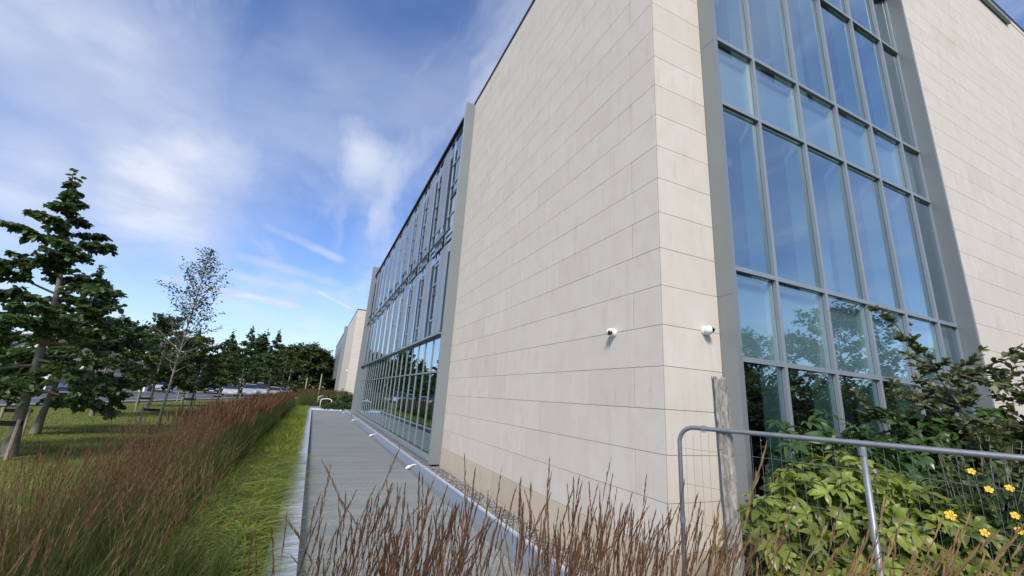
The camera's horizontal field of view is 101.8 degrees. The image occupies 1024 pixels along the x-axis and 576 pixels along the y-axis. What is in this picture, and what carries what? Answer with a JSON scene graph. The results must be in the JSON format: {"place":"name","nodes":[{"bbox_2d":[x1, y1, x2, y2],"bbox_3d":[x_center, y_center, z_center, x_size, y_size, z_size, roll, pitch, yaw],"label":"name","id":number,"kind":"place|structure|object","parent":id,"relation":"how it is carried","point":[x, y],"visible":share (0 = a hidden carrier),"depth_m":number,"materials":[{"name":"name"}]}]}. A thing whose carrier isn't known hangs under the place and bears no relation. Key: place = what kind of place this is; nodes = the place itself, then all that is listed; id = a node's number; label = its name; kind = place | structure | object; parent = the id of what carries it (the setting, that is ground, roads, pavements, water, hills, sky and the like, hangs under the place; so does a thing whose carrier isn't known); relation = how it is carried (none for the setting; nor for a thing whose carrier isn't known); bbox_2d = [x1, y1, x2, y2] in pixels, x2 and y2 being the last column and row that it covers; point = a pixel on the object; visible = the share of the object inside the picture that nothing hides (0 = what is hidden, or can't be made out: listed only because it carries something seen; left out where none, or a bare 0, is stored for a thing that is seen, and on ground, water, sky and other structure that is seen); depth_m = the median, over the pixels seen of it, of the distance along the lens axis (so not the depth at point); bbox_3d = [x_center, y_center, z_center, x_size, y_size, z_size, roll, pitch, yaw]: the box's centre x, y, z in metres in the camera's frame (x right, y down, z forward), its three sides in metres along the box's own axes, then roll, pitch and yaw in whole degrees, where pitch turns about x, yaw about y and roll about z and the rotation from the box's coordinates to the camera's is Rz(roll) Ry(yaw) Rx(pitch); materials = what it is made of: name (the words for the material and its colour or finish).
{"place":"outdoors","nodes":[
{"label":"outdoors","id":0,"kind":"place"},
{"bbox_2d":[0,339,146,389],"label":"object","id":1,"kind":"structure","parent":0,"point":[16,344],"depth_m":48.90,"materials":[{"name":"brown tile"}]},
{"bbox_2d":[43,391,221,393],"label":"pavement","id":2,"kind":"structure","parent":0,"point":[142,392],"depth_m":46.53,"materials":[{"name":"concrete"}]},
{"bbox_2d":[0,396,296,406],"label":"pavement","id":3,"kind":"structure","parent":0,"point":[33,404],"depth_m":30.46,"materials":[{"name":"concrete"}]},
{"bbox_2d":[0,383,331,551],"bbox_3d":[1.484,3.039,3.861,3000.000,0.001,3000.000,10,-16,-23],"label":"ground","id":4,"kind":"structure","parent":0,"point":[92,431],"depth_m":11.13,"materials":[{"name":"green plant"}]},
{"bbox_2d":[0,419,23,459],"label":"tree stake","id":5,"kind":"object","parent":4,"relation":"on","point":[18,423],"visible":0.97,"depth_m":8.64,"materials":[{"name":"brown wood"}]},
{"bbox_2d":[0,325,27,341],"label":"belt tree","id":6,"kind":"object","parent":4,"relation":"on","point":[5,329],"visible":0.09,"depth_m":57.62,"materials":[{"name":"green plant"}]},
{"bbox_2d":[0,407,33,434],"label":"tree stake","id":7,"kind":"object","parent":4,"relation":"on","point":[4,409],"visible":0.73,"depth_m":11.83,"materials":[{"name":"brown wood"}]},
{"bbox_2d":[0,265,133,433],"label":"lime tree","id":8,"kind":"object","parent":4,"relation":"on","point":[101,390],"visible":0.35,"depth_m":12.62,"materials":[{"name":"green plant"}]},
{"bbox_2d":[0,168,165,456],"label":"tree","id":9,"kind":"object","parent":4,"relation":"on","point":[62,257],"visible":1,"depth_m":9.46,"materials":[{"name":"green plant"}]},
{"bbox_2d":[56,315,161,415],"bbox_3d":[-18.345,3.445,18.926,3.429,4.546,3.439,-5,-17,29],"label":"lime tree","id":10,"kind":"object","parent":4,"relation":"on","point":[137,368],"visible":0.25,"depth_m":19.27,"materials":[{"name":"green plant"}]},
{"bbox_2d":[0,393,262,403],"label":"road","id":11,"kind":"structure","parent":4,"relation":"on","point":[156,396],"depth_m":38.85,"materials":[{"name":"grey asphalt"}]},
{"bbox_2d":[45,381,109,392],"bbox_3d":[-34.724,7.928,33.586,2.100,1.450,4.250,6,-15,-9],"label":"parked car","id":12,"kind":"object","parent":11,"relation":"on","point":[59,385],"visible":0.02,"depth_m":31.59,"materials":[{"name":"paint"}]},
{"bbox_2d":[137,407,162,426],"bbox_3d":[-13.656,4.879,15.710,0.640,0.700,0.097,10,-16,-23],"label":"tree stake","id":13,"kind":"object","parent":4,"relation":"on","point":[149,409],"visible":0.83,"depth_m":15.75,"materials":[{"name":"brown wood"}]},
{"bbox_2d":[117,324,191,405],"bbox_3d":[-23.182,4.835,26.866,3.640,5.371,4.398,-10,-20,42],"label":"young tree","id":14,"kind":"object","parent":4,"relation":"on","point":[152,382],"visible":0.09,"depth_m":26.26,"materials":[{"name":"green plant"}]},
{"bbox_2d":[138,386,176,391],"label":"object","id":15,"kind":"structure","parent":4,"relation":"on","point":[146,389],"depth_m":49.29,"materials":[{"name":"white metal"}]},
{"bbox_2d":[123,312,206,411],"bbox_3d":[-19.207,3.996,22.782,3.640,5.371,4.398,16,-20,-39],"label":"young tree","id":16,"kind":"object","parent":4,"relation":"on","point":[149,356],"visible":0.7,"depth_m":22.43,"materials":[{"name":"green plant"}]},
{"bbox_2d":[143,247,233,425],"bbox_3d":[-13.450,1.762,17.089,2.920,7.451,3.036,15,-19,-36],"label":"birch tree","id":17,"kind":"object","parent":4,"relation":"on","point":[192,312],"visible":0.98,"depth_m":17.16,"materials":[{"name":"green plant"}]},
{"bbox_2d":[171,329,212,401],"bbox_3d":[-25.895,6.076,33.516,2.935,6.078,2.874,2,-15,5],"label":"young tree","id":18,"kind":"object","parent":4,"relation":"on","point":[192,370],"visible":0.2,"depth_m":33.22,"materials":[{"name":"green plant"}]},
{"bbox_2d":[158,333,232,411],"bbox_3d":[-18.823,4.958,24.723,3.738,4.565,3.094,17,-20,-41],"label":"young tree","id":19,"kind":"object","parent":4,"relation":"on","point":[210,368],"visible":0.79,"depth_m":24.81,"materials":[{"name":"green plant"}]},
{"bbox_2d":[199,330,244,403],"bbox_3d":[-21.647,5.870,31.170,2.737,5.788,2.795,13,-18,-32],"label":"young tree","id":20,"kind":"object","parent":4,"relation":"on","point":[223,380],"visible":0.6,"depth_m":31.16,"materials":[{"name":"green plant"}]},
{"bbox_2d":[185,393,258,396],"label":"car park","id":21,"kind":"structure","parent":4,"relation":"on","point":[212,394],"depth_m":55.28,"materials":[{"name":"grey asphalt"}]},
{"bbox_2d":[221,385,240,395],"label":"parked car","id":22,"kind":"object","parent":21,"relation":"on","point":[228,389],"visible":0.59,"depth_m":52.70,"materials":[{"name":"paint"}]},
{"bbox_2d":[241,384,258,395],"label":"parked car","id":23,"kind":"object","parent":21,"relation":"on","point":[249,388],"visible":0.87,"depth_m":58.12,"materials":[{"name":"paint"}]},
{"bbox_2d":[253,382,266,394],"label":"parked car","id":24,"kind":"object","parent":21,"relation":"on","point":[262,387],"visible":0.25,"depth_m":62.71,"materials":[{"name":"paint"}]},
{"bbox_2d":[214,353,262,382],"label":"belt tree","id":25,"kind":"object","parent":4,"relation":"on","point":[246,369],"visible":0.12,"depth_m":72.28,"materials":[{"name":"green plant"}]},
{"bbox_2d":[187,464,290,574],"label":"planting soil","id":26,"kind":"structure","parent":4,"relation":"on","point":[266,532],"depth_m":5.00,"materials":[{"name":"brown soil"}]},
{"bbox_2d":[0,390,304,575],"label":"reed grass","id":27,"kind":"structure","parent":26,"relation":"on","point":[242,423],"depth_m":4.30,"materials":[{"name":"brown plant"}]},
{"bbox_2d":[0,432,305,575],"bbox_3d":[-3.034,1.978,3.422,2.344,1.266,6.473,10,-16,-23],"label":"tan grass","id":28,"kind":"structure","parent":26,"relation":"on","point":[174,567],"depth_m":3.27,"materials":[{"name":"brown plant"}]},
{"bbox_2d":[57,405,371,575],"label":"sedge strip","id":29,"kind":"object","parent":26,"relation":"on","point":[282,455],"visible":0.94,"depth_m":5.94,"materials":[{"name":"green plant"}]},
{"bbox_2d":[247,442,1023,575],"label":"foreground reeds","id":30,"kind":"object","parent":26,"relation":"on","point":[575,555],"visible":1,"depth_m":1.67,"materials":[{"name":"brown plant"}]},
{"bbox_2d":[152,370,330,397],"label":"undergrowth","id":31,"kind":"object","parent":4,"relation":"on","point":[294,387],"visible":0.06,"depth_m":75.40,"materials":[{"name":"green plant"}]},
{"bbox_2d":[224,326,265,401],"bbox_3d":[-24.089,6.771,37.581,3.410,7.062,3.339,10,-16,-22],"label":"young tree","id":32,"kind":"object","parent":4,"relation":"on","point":[253,368],"visible":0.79,"depth_m":37.56,"materials":[{"name":"green plant"}]},
{"bbox_2d":[247,329,272,363],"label":"belt tree","id":33,"kind":"object","parent":4,"relation":"on","point":[261,341],"visible":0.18,"depth_m":81.42,"materials":[{"name":"green plant"}]},
{"bbox_2d":[243,353,278,384],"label":"belt tree","id":34,"kind":"object","parent":4,"relation":"on","point":[261,360],"visible":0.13,"depth_m":75.34,"materials":[{"name":"green plant"}]},
{"bbox_2d":[248,328,287,392],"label":"young tree","id":35,"kind":"object","parent":4,"relation":"on","point":[270,359],"visible":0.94,"depth_m":47.52,"materials":[{"name":"green plant"}]},
{"bbox_2d":[263,349,309,390],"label":"young tree","id":36,"kind":"object","parent":4,"relation":"on","point":[289,363],"visible":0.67,"depth_m":54.81,"materials":[{"name":"green plant"}]},
{"bbox_2d":[278,343,316,386],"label":"belt tree","id":37,"kind":"object","parent":4,"relation":"on","point":[294,348],"visible":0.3,"depth_m":79.16,"materials":[{"name":"green plant"}]},
{"bbox_2d":[296,341,325,377],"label":"belt tree","id":38,"kind":"object","parent":4,"relation":"on","point":[314,344],"visible":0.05,"depth_m":85.26,"materials":[{"name":"green plant"}]},
{"bbox_2d":[294,345,333,387],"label":"belt tree","id":39,"kind":"object","parent":4,"relation":"on","point":[313,355],"visible":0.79,"depth_m":79.60,"materials":[{"name":"green plant"}]},
{"bbox_2d":[296,387,349,406],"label":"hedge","id":40,"kind":"object","parent":4,"relation":"on","point":[304,399],"visible":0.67,"depth_m":41.78,"materials":[{"name":"green plant"}]},
{"bbox_2d":[315,361,334,389],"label":"belt tree","id":41,"kind":"object","parent":4,"relation":"on","point":[328,375],"visible":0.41,"depth_m":83.14,"materials":[{"name":"green plant"}]},
{"bbox_2d":[317,395,338,405],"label":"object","id":42,"kind":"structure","parent":4,"relation":"on","point":[327,401],"depth_m":41.79,"materials":[{"name":"green plant"}]},
{"bbox_2d":[321,401,351,410],"bbox_3d":[-16.313,11.083,39.142,3.376,1.024,2.449,10,-16,-23],"label":"juniper shrub","id":43,"kind":"object","parent":4,"relation":"on","point":[337,405],"visible":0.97,"depth_m":38.56,"materials":[{"name":"green plant"}]},
{"bbox_2d":[335,392,352,409],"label":"juniper shrub","id":44,"kind":"object","parent":4,"relation":"on","point":[348,398],"visible":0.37,"depth_m":41.23,"materials":[{"name":"green plant"}]},
{"bbox_2d":[330,309,365,395],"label":"office wing","id":45,"kind":"structure","parent":4,"relation":"on","point":[347,352],"depth_m":52.10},
{"bbox_2d":[346,409,610,575],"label":"gravel strip","id":46,"kind":"object","parent":4,"relation":"on","point":[349,410],"depth_m":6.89,"materials":[{"name":"grey gravel"}]},
{"bbox_2d":[677,425,1023,575],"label":"fence panel","id":47,"kind":"object","parent":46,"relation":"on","point":[862,452],"visible":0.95,"depth_m":2.10,"materials":[{"name":"metal"}]},
{"bbox_2d":[710,450,1022,575],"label":"fatsia shrub","id":48,"kind":"object","parent":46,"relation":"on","point":[778,485],"visible":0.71,"depth_m":2.79,"materials":[{"name":"green plant"}]},
{"bbox_2d":[350,0,1023,575],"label":"office building","id":49,"kind":"structure","parent":4,"relation":"on","point":[778,194],"depth_m":7.22,"materials":[{"name":"stone"}]},
{"bbox_2d":[365,363,373,416],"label":"window","id":50,"kind":"structure","parent":49,"relation":"in","point":[373,363],"depth_m":25.19,"materials":[{"name":"clear glass"}]},
{"bbox_2d":[367,362,376,417],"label":"window","id":51,"kind":"structure","parent":49,"relation":"in","point":[375,362],"depth_m":24.30,"materials":[{"name":"clear glass"}]},
{"bbox_2d":[369,361,378,418],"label":"window","id":52,"kind":"structure","parent":49,"relation":"in","point":[377,361],"depth_m":23.41,"materials":[{"name":"clear glass"}]},
{"bbox_2d":[371,360,381,419],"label":"window","id":53,"kind":"structure","parent":49,"relation":"in","point":[380,360],"depth_m":22.54,"materials":[{"name":"clear glass"}]},
{"bbox_2d":[374,359,383,421],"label":"window","id":54,"kind":"structure","parent":49,"relation":"in","point":[382,364],"depth_m":21.65,"materials":[{"name":"clear glass"}]},
{"bbox_2d":[376,358,386,422],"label":"window","id":55,"kind":"structure","parent":49,"relation":"in","point":[382,384],"depth_m":20.76,"materials":[{"name":"clear glass"}]},
{"bbox_2d":[380,305,388,356],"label":"window","id":56,"kind":"structure","parent":49,"relation":"in","point":[387,305],"depth_m":23.34,"materials":[{"name":"blue glass"}]},
{"bbox_2d":[379,356,390,424],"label":"window","id":57,"kind":"structure","parent":49,"relation":"in","point":[388,362],"depth_m":19.88,"materials":[{"name":"clear glass"}]},
{"bbox_2d":[382,355,393,426],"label":"window","id":58,"kind":"structure","parent":49,"relation":"in","point":[392,357],"depth_m":18.99,"materials":[{"name":"clear glass"}]},
{"bbox_2d":[386,248,394,304],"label":"window","id":59,"kind":"structure","parent":49,"relation":"in","point":[394,248],"depth_m":25.17,"materials":[{"name":"blue glass"}]},
{"bbox_2d":[386,297,395,354],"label":"window","id":60,"kind":"structure","parent":49,"relation":"in","point":[394,298],"depth_m":21.54,"materials":[{"name":"blue glass"}]},
{"bbox_2d":[385,353,397,428],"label":"window","id":61,"kind":"structure","parent":49,"relation":"in","point":[396,355],"depth_m":18.11,"materials":[{"name":"clear glass"}]},
{"bbox_2d":[389,351,402,430],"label":"window","id":62,"kind":"structure","parent":49,"relation":"in","point":[400,353],"depth_m":17.22,"materials":[{"name":"clear glass"}]},
{"bbox_2d":[392,236,401,297],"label":"window","id":63,"kind":"structure","parent":49,"relation":"in","point":[401,236],"depth_m":23.36,"materials":[{"name":"blue glass"}]},
{"bbox_2d":[393,289,402,351],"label":"window","id":64,"kind":"structure","parent":49,"relation":"in","point":[401,292],"depth_m":19.74,"materials":[{"name":"blue glass"}]},
{"bbox_2d":[393,349,406,433],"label":"window","id":65,"kind":"structure","parent":49,"relation":"in","point":[405,351],"depth_m":16.33,"materials":[{"name":"clear glass"}]},
{"bbox_2d":[398,224,408,289],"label":"window","id":66,"kind":"structure","parent":49,"relation":"in","point":[408,224],"depth_m":21.56,"materials":[{"name":"blue glass"}]},
{"bbox_2d":[397,347,412,436],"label":"window","id":67,"kind":"structure","parent":49,"relation":"in","point":[400,428],"depth_m":15.44,"materials":[{"name":"clear glass"}]},
{"bbox_2d":[401,279,411,347],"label":"window","id":68,"kind":"structure","parent":49,"relation":"in","point":[409,282],"depth_m":17.94,"materials":[{"name":"blue glass"}]},
{"bbox_2d":[404,272,416,346],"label":"window","id":69,"kind":"structure","parent":49,"relation":"in","point":[416,272],"depth_m":17.38,"materials":[{"name":"blue glass"}]},
{"bbox_2d":[403,345,418,439],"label":"window","id":70,"kind":"structure","parent":49,"relation":"in","point":[415,350],"depth_m":14.55,"materials":[{"name":"clear glass"}]},
{"bbox_2d":[406,210,416,280],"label":"window","id":71,"kind":"structure","parent":49,"relation":"in","point":[407,272],"depth_m":19.74,"materials":[{"name":"blue glass"}]},
{"bbox_2d":[411,268,421,343],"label":"window","id":72,"kind":"structure","parent":49,"relation":"in","point":[420,270],"depth_m":16.13,"materials":[{"name":"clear glass"}]},
{"bbox_2d":[408,342,425,443],"bbox_3d":[-3.104,3.388,13.657,0.010,3.180,0.950,10,-16,-23],"label":"window","id":73,"kind":"structure","parent":49,"relation":"in","point":[422,346],"depth_m":13.67,"materials":[{"name":"clear glass"}]},
{"bbox_2d":[415,193,426,270],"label":"window","id":74,"kind":"structure","parent":49,"relation":"in","point":[417,260],"depth_m":17.94,"materials":[{"name":"blue glass"}]},
{"bbox_2d":[414,259,428,341],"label":"window","id":75,"kind":"structure","parent":49,"relation":"in","point":[423,275],"depth_m":15.58,"materials":[{"name":"blue glass"}]},
{"bbox_2d":[415,339,432,447],"bbox_3d":[-2.683,3.179,12.775,0.010,3.180,0.950,10,-16,-23],"label":"window","id":76,"kind":"structure","parent":49,"relation":"in","point":[425,380],"depth_m":12.78,"materials":[{"name":"clear glass"}]},
{"bbox_2d":[418,187,429,268],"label":"window","id":77,"kind":"structure","parent":49,"relation":"in","point":[421,255],"depth_m":17.37,"materials":[{"name":"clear glass"}]},
{"bbox_2d":[420,252,435,339],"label":"window","id":78,"kind":"structure","parent":49,"relation":"in","point":[433,256],"depth_m":14.34,"materials":[{"name":"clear glass"}]},
{"bbox_2d":[422,336,440,451],"bbox_3d":[-2.262,2.969,11.892,0.010,3.180,0.950,10,-16,-23],"label":"window","id":79,"kind":"structure","parent":49,"relation":"in","point":[429,413],"depth_m":11.96,"materials":[{"name":"clear glass"}]},
{"bbox_2d":[426,170,439,257],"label":"window","id":80,"kind":"structure","parent":49,"relation":"in","point":[434,204],"depth_m":16.13,"materials":[{"name":"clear glass"}]},
{"bbox_2d":[427,242,443,336],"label":"window","id":81,"kind":"structure","parent":49,"relation":"in","point":[438,254],"depth_m":13.78,"materials":[{"name":"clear glass"}]},
{"bbox_2d":[431,163,443,253],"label":"window","id":82,"kind":"structure","parent":49,"relation":"in","point":[441,172],"depth_m":15.57,"materials":[{"name":"clear glass"}]},
{"bbox_2d":[436,234,451,332],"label":"window","id":83,"kind":"structure","parent":49,"relation":"in","point":[448,240],"depth_m":12.63,"materials":[{"name":"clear glass"}]},
{"bbox_2d":[439,144,454,240],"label":"window","id":84,"kind":"structure","parent":49,"relation":"in","point":[452,155],"depth_m":14.34,"materials":[{"name":"clear glass"}]},
{"bbox_2d":[446,131,462,237],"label":"window","id":85,"kind":"structure","parent":49,"relation":"in","point":[459,141],"depth_m":13.71,"materials":[{"name":"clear glass"}]},
{"bbox_2d":[606,328,616,336],"bbox_3d":[1.251,0.561,5.277,0.116,0.108,0.110,10,-16,-23],"label":"security camera","id":86,"kind":"object","parent":49,"relation":"attached to","point":[611,332],"visible":1,"depth_m":5.25,"materials":[{"name":"white plastic"}]},
{"bbox_2d":[701,326,714,334],"bbox_3d":[2.250,0.482,4.761,0.108,0.108,0.123,10,-16,-23],"label":"security camera","id":87,"kind":"object","parent":49,"relation":"attached to","point":[707,330],"visible":1,"depth_m":4.73,"materials":[{"name":"white plastic"}]},
{"bbox_2d":[771,0,783,19],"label":"window","id":88,"kind":"structure","parent":49,"relation":"in","point":[777,3],"depth_m":7.23,"materials":[{"name":"blue glass"}]},
{"bbox_2d":[787,0,830,99],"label":"window","id":89,"kind":"structure","parent":49,"relation":"in","point":[803,18],"depth_m":7.46,"materials":[{"name":"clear glass"}]},
{"bbox_2d":[827,0,845,13],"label":"window","id":90,"kind":"structure","parent":49,"relation":"in","point":[839,4],"depth_m":8.33,"materials":[{"name":"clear glass"}]},
{"bbox_2d":[820,2,864,118],"bbox_3d":[6.182,-4.280,7.831,1.010,2.365,0.010,10,-16,-23],"label":"window","id":91,"kind":"structure","parent":49,"relation":"in","point":[842,62],"depth_m":7.84,"materials":[{"name":"blue glass"}]},
{"bbox_2d":[848,0,874,33],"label":"window","id":92,"kind":"structure","parent":49,"relation":"in","point":[860,9],"depth_m":8.73,"materials":[{"name":"blue glass"}]},
{"bbox_2d":[853,26,895,136],"bbox_3d":[7.142,-4.107,8.247,0.990,2.365,0.010,10,-16,-23],"label":"window","id":93,"kind":"structure","parent":49,"relation":"in","point":[872,72],"depth_m":8.26,"materials":[{"name":"blue glass"}]},
{"bbox_2d":[867,176,882,213],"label":"window","id":94,"kind":"structure","parent":49,"relation":"in","point":[873,183],"depth_m":7.31,"materials":[{"name":"blue glass"}]},
{"bbox_2d":[873,0,893,47],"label":"window","id":95,"kind":"structure","parent":49,"relation":"in","point":[883,24],"depth_m":9.13,"materials":[{"name":"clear glass"}]},
{"bbox_2d":[883,47,914,146],"bbox_3d":[7.947,-3.962,8.596,0.670,2.365,0.010,10,-16,-23],"label":"window","id":96,"kind":"structure","parent":49,"relation":"in","point":[891,62],"depth_m":8.61,"materials":[{"name":"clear glass"}]},
{"bbox_2d":[883,184,932,317],"bbox_3d":[6.922,-0.685,7.330,0.990,2.365,0.010,10,-16,-23],"label":"window","id":97,"kind":"structure","parent":49,"relation":"in","point":[898,206],"depth_m":7.37,"materials":[{"name":"blue glass"}]},
{"bbox_2d":[914,198,952,322],"bbox_3d":[7.728,-0.540,7.679,0.670,2.365,0.010,10,-16,-23],"label":"window","id":98,"kind":"structure","parent":49,"relation":"in","point":[933,261],"depth_m":7.69,"materials":[{"name":"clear glass"}]},
{"bbox_2d":[711,376,744,575],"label":"timber post","id":99,"kind":"object","parent":4,"relation":"on","point":[721,405],"visible":0.78,"depth_m":2.60,"materials":[{"name":"grey wood"}]},
{"bbox_2d":[296,410,526,575],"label":"path","id":100,"kind":"structure","parent":0,"point":[358,458],"depth_m":7.88,"materials":[{"name":"grey concrete"}]},
{"bbox_2d":[261,408,311,575],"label":"metal edging","id":101,"kind":"object","parent":100,"relation":"on","point":[303,450],"visible":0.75,"depth_m":5.79,"materials":[{"name":"metal"}]},
{"bbox_2d":[342,409,573,575],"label":"metal kerb","id":102,"kind":"structure","parent":100,"relation":"on","point":[405,459],"depth_m":7.67,"materials":[{"name":"metal"}]},
{"bbox_2d":[0,0,1023,473],"label":"sky","id":103,"kind":"structure","parent":0,"point":[294,141],"materials":[{"name":"blue"}]},
{"bbox_2d":[758,406,1023,545],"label":"fatsia shrub","id":104,"kind":"object","parent":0,"point":[914,436],"visible":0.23,"depth_m":3.90,"materials":[{"name":"green plant"}]},
{"bbox_2d":[849,304,1023,530],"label":"tree","id":105,"kind":"object","parent":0,"point":[1011,427],"visible":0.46,"depth_m":4.16,"materials":[{"name":"green plant"}]},
{"bbox_2d":[907,429,1023,575],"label":"flowering shrub","id":106,"kind":"object","parent":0,"point":[992,503],"visible":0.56,"depth_m":2.67,"materials":[{"name":"green plant"}]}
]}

